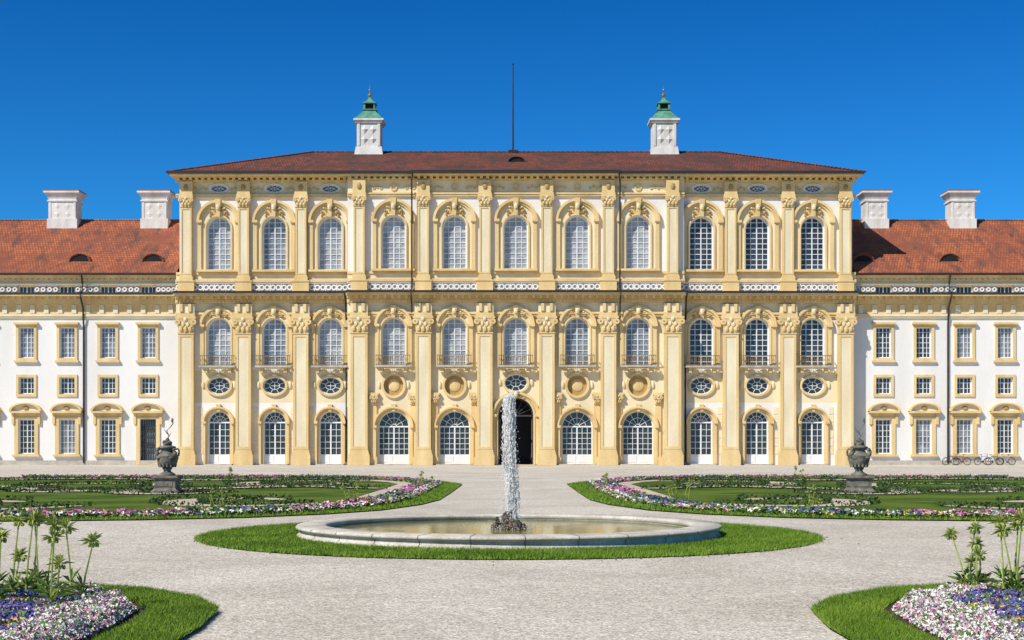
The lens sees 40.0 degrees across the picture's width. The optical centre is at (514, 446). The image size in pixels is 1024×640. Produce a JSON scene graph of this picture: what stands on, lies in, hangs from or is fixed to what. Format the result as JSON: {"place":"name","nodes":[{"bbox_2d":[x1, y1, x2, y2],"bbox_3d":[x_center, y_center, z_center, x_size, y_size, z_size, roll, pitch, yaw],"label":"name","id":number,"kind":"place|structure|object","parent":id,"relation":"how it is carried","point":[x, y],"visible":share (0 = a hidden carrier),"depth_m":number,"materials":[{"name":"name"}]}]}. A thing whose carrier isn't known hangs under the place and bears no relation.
{"place":"outdoors","nodes":[
{"label":"outdoors","id":0,"kind":"place"},
{"bbox_2d":[0,465,1023,639],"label":"gravel court","id":1,"kind":"object","parent":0,"point":[755,595],"visible":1,"depth_m":19.05,"materials":[{"name":"beige gravel"}]},
{"bbox_2d":[0,481,461,520],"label":"parterre lawn","id":2,"kind":"structure","parent":1,"relation":"on","point":[257,515],"depth_m":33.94,"materials":[{"name":"green plant"}]},
{"bbox_2d":[0,473,442,518],"bbox_3d":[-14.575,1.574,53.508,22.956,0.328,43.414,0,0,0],"label":"parterre flower bed","id":3,"kind":"object","parent":2,"relation":"on","point":[412,489],"visible":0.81,"depth_m":36.76,"materials":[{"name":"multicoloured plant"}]},
{"bbox_2d":[208,488,235,508],"bbox_3d":[-7.281,1.335,34.899,0.806,0.655,0.479,0,0,-40],"label":"crown imperial plant","id":4,"kind":"object","parent":3,"relation":"on","point":[220,492],"visible":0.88,"depth_m":34.76,"materials":[{"name":"green plant"}]},
{"bbox_2d":[337,479,409,501],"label":"parterre gravel path","id":5,"kind":"structure","parent":3,"relation":"on","point":[398,486],"depth_m":56.59,"materials":[{"name":"beige gravel"}]},
{"bbox_2d":[0,478,396,511],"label":"parterre lawn","id":6,"kind":"structure","parent":5,"relation":"on","point":[111,502],"depth_m":47.21,"materials":[{"name":"green plant"}]},
{"bbox_2d":[1,500,81,509],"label":"parterre gravel path","id":7,"kind":"structure","parent":6,"relation":"on","point":[32,507],"depth_m":38.21,"materials":[{"name":"beige gravel"}]},
{"bbox_2d":[13,483,182,491],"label":"parterre gravel path","id":8,"kind":"structure","parent":6,"relation":"on","point":[74,491],"depth_m":51.91,"materials":[{"name":"beige gravel"}]},
{"bbox_2d":[109,489,208,493],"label":"parterre gravel path","id":9,"kind":"structure","parent":6,"relation":"on","point":[125,492],"depth_m":48.36,"materials":[{"name":"beige gravel"}]},
{"bbox_2d":[151,418,182,492],"bbox_3d":[-12.100,0.354,49.000,0.920,2.688,0.920,0,0,0],"label":"stone urn","id":10,"kind":"object","parent":6,"relation":"on","point":[166,480],"visible":1,"depth_m":48.72,"materials":[{"name":"grey stone"}]},
{"bbox_2d":[2,486,369,490],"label":"parterre gravel path","id":11,"kind":"structure","parent":6,"relation":"on","point":[182,488],"depth_m":54.95,"materials":[{"name":"beige gravel"}]},
{"bbox_2d":[1,478,373,479],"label":"parterre gravel path","id":12,"kind":"structure","parent":6,"relation":"on","point":[181,479],"depth_m":70.13,"materials":[{"name":"beige gravel"}]},
{"bbox_2d":[0,475,409,509],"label":"box hedge edging","id":13,"kind":"object","parent":6,"relation":"on","point":[148,486],"visible":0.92,"depth_m":52.88,"materials":[{"name":"green plant"}]},
{"bbox_2d":[163,498,305,505],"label":"parterre gravel path","id":14,"kind":"structure","parent":6,"relation":"on","point":[187,500],"depth_m":41.13,"materials":[{"name":"beige gravel"}]},
{"bbox_2d":[231,480,354,485],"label":"parterre gravel path","id":15,"kind":"structure","parent":6,"relation":"on","point":[283,481],"depth_m":63.69,"materials":[{"name":"beige gravel"}]},
{"bbox_2d":[340,481,360,499],"bbox_3d":[-4.737,1.327,40.960,0.638,0.672,0.674,0,0,-18],"label":"crown imperial plant","id":16,"kind":"object","parent":5,"relation":"on","point":[355,490],"visible":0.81,"depth_m":41.05,"materials":[{"name":"green plant"}]},
{"bbox_2d":[417,471,432,484],"bbox_3d":[-3.594,1.306,56.021,0.944,0.716,0.333,0,0,13],"label":"crown imperial plant","id":17,"kind":"object","parent":3,"relation":"on","point":[422,478],"visible":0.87,"depth_m":56.03,"materials":[{"name":"green plant"}]},
{"bbox_2d":[193,521,826,559],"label":"fountain lawn","id":18,"kind":"structure","parent":1,"relation":"on","point":[500,558],"depth_m":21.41,"materials":[{"name":"green plant"}]},
{"bbox_2d":[295,392,721,549],"bbox_3d":[-0.105,0.377,26.700,8.020,2.846,8.020,0,0,0],"label":"fountain","id":19,"kind":"object","parent":18,"relation":"on","point":[510,527],"visible":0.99,"depth_m":26.44,"materials":[{"name":"stone"}]},
{"bbox_2d":[0,63,1023,464],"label":"baroque palace","id":20,"kind":"structure","parent":1,"relation":"on","point":[372,301],"depth_m":126.80,"materials":[{"name":"yellow paint"}]},
{"bbox_2d":[19,185,1011,463],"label":"window frames","id":21,"kind":"structure","parent":20,"relation":"in","point":[214,458],"depth_m":127.37,"materials":[{"name":"white paint"}]},
{"bbox_2d":[567,480,1013,520],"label":"parterre lawn","id":22,"kind":"structure","parent":1,"relation":"on","point":[768,514],"depth_m":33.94,"materials":[{"name":"green plant"}]},
{"bbox_2d":[586,473,1021,518],"bbox_3d":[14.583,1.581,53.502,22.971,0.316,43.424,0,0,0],"label":"parterre flower bed","id":23,"kind":"object","parent":22,"relation":"on","point":[616,489],"visible":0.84,"depth_m":36.77,"materials":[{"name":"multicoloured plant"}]},
{"bbox_2d":[601,472,611,484],"bbox_3d":[3.680,1.349,56.176,0.487,0.625,1.056,0,0,18],"label":"crown imperial plant","id":24,"kind":"object","parent":23,"relation":"on","point":[605,477],"visible":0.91,"depth_m":56.03,"materials":[{"name":"green plant"}]},
{"bbox_2d":[619,479,693,501],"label":"parterre gravel path","id":25,"kind":"structure","parent":23,"relation":"on","point":[631,485],"depth_m":56.59,"materials":[{"name":"beige gravel"}]},
{"bbox_2d":[665,480,693,500],"bbox_3d":[4.853,1.313,41.193,0.870,0.702,0.724,0,0,0],"label":"crown imperial plant","id":26,"kind":"object","parent":25,"relation":"on","point":[675,486],"visible":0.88,"depth_m":41.16,"materials":[{"name":"green plant"}]},
{"bbox_2d":[633,478,1023,511],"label":"parterre lawn","id":27,"kind":"structure","parent":25,"relation":"on","point":[926,501],"depth_m":47.21,"materials":[{"name":"green plant"}]},
{"bbox_2d":[674,480,794,485],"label":"parterre gravel path","id":28,"kind":"structure","parent":27,"relation":"on","point":[747,481],"depth_m":62.84,"materials":[{"name":"beige gravel"}]},
{"bbox_2d":[724,498,869,505],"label":"parterre gravel path","id":29,"kind":"structure","parent":27,"relation":"on","point":[841,500],"depth_m":40.41,"materials":[{"name":"beige gravel"}]},
{"bbox_2d":[622,475,1023,509],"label":"box hedge edging","id":30,"kind":"object","parent":27,"relation":"on","point":[885,487],"visible":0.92,"depth_m":52.97,"materials":[{"name":"green plant"}]},
{"bbox_2d":[655,478,1023,479],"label":"parterre gravel path","id":31,"kind":"structure","parent":27,"relation":"on","point":[845,479],"depth_m":70.13,"materials":[{"name":"beige gravel"}]},
{"bbox_2d":[663,486,1023,490],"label":"parterre gravel path","id":32,"kind":"structure","parent":27,"relation":"on","point":[839,488],"depth_m":54.95,"materials":[{"name":"beige gravel"}]},
{"bbox_2d":[843,418,875,492],"bbox_3d":[12.000,0.354,49.000,0.920,2.688,0.920,0,0,0],"label":"stone urn","id":33,"kind":"object","parent":27,"relation":"on","point":[859,480],"visible":1,"depth_m":48.73,"materials":[{"name":"grey stone"}]},
{"bbox_2d":[805,489,919,493],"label":"parterre gravel path","id":34,"kind":"structure","parent":27,"relation":"on","point":[877,493],"depth_m":48.36,"materials":[{"name":"beige gravel"}]},
{"bbox_2d":[872,483,1014,491],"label":"parterre gravel path","id":35,"kind":"structure","parent":27,"relation":"on","point":[874,484],"depth_m":51.91,"materials":[{"name":"beige gravel"}]},
{"bbox_2d":[947,500,1023,509],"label":"parterre gravel path","id":36,"kind":"structure","parent":27,"relation":"on","point":[994,507],"depth_m":38.21,"materials":[{"name":"beige gravel"}]},
{"bbox_2d":[805,485,822,508],"bbox_3d":[7.396,1.305,34.929,0.507,0.719,0.633,0,0,0],"label":"crown imperial plant","id":37,"kind":"object","parent":23,"relation":"on","point":[809,491],"visible":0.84,"depth_m":34.88,"materials":[{"name":"green plant"}]},
{"bbox_2d":[942,453,960,464],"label":"bicycle","id":38,"kind":"object","parent":1,"relation":"on","point":[950,461],"visible":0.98,"depth_m":126.52,"materials":[{"name":"paint"}]},
{"bbox_2d":[951,454,970,464],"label":"bicycle","id":39,"kind":"object","parent":1,"relation":"on","point":[962,461],"visible":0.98,"depth_m":126.22,"materials":[{"name":"paint"}]},
{"bbox_2d":[974,454,992,464],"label":"bicycle","id":40,"kind":"object","parent":1,"relation":"on","point":[982,461],"visible":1,"depth_m":126.43,"materials":[{"name":"paint"}]},
{"bbox_2d":[983,453,1002,464],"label":"bicycle","id":41,"kind":"object","parent":1,"relation":"on","point":[997,458],"visible":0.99,"depth_m":126.03,"materials":[{"name":"paint"}]},
{"bbox_2d":[997,453,1015,464],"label":"bicycle","id":42,"kind":"object","parent":1,"relation":"on","point":[1007,461],"visible":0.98,"depth_m":126.53,"materials":[{"name":"paint"}]},
{"bbox_2d":[0,0,1023,218],"label":"sky","id":43,"kind":"structure","parent":0,"point":[101,99],"materials":[{"name":"blue"}]},
{"label":"parterre lawn","id":44,"kind":"structure","parent":0,"visible":0},
{"bbox_2d":[808,581,956,639],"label":"parterre grass edge","id":45,"kind":"object","parent":44,"relation":"on","point":[859,615],"visible":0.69,"depth_m":13.54,"materials":[{"name":"green plant"}]},
{"bbox_2d":[884,576,1023,639],"bbox_3d":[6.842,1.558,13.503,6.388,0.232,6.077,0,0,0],"label":"parterre flower bed","id":46,"kind":"object","parent":44,"relation":"on","point":[959,611],"visible":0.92,"depth_m":13.07,"materials":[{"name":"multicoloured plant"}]},
{"bbox_2d":[940,519,991,585],"bbox_3d":[5.063,1.229,15.546,0.567,0.847,0.685,0,0,0],"label":"crown imperial plant","id":47,"kind":"object","parent":46,"relation":"on","point":[978,576],"visible":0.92,"depth_m":15.56,"materials":[{"name":"green plant"}]},
{"bbox_2d":[982,506,1023,590],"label":"crown imperial plant","id":48,"kind":"object","parent":46,"relation":"on","point":[1012,580],"visible":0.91,"depth_m":14.93,"materials":[{"name":"green plant"}]},
{"label":"parterre lawn","id":49,"kind":"structure","parent":0,"visible":0},
{"bbox_2d":[0,578,145,639],"bbox_3d":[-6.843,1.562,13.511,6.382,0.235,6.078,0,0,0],"label":"parterre flower bed","id":50,"kind":"object","parent":49,"relation":"on","point":[24,615],"visible":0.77,"depth_m":12.82,"materials":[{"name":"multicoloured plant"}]},
{"bbox_2d":[0,530,16,599],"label":"crown imperial plant","id":51,"kind":"object","parent":50,"relation":"on","point":[5,589],"visible":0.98,"depth_m":13.93,"materials":[{"name":"green plant"}]},
{"bbox_2d":[0,508,54,590],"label":"crown imperial plant","id":52,"kind":"object","parent":50,"relation":"on","point":[35,520],"visible":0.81,"depth_m":14.89,"materials":[{"name":"green plant"}]},
{"bbox_2d":[0,514,102,602],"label":"crown imperial plant","id":53,"kind":"object","parent":50,"relation":"on","point":[52,594],"visible":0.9,"depth_m":14.17,"materials":[{"name":"green plant"}]},
{"bbox_2d":[53,580,219,639],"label":"parterre grass edge","id":54,"kind":"object","parent":49,"relation":"on","point":[171,615],"visible":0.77,"depth_m":13.54,"materials":[{"name":"green plant"}]}
]}

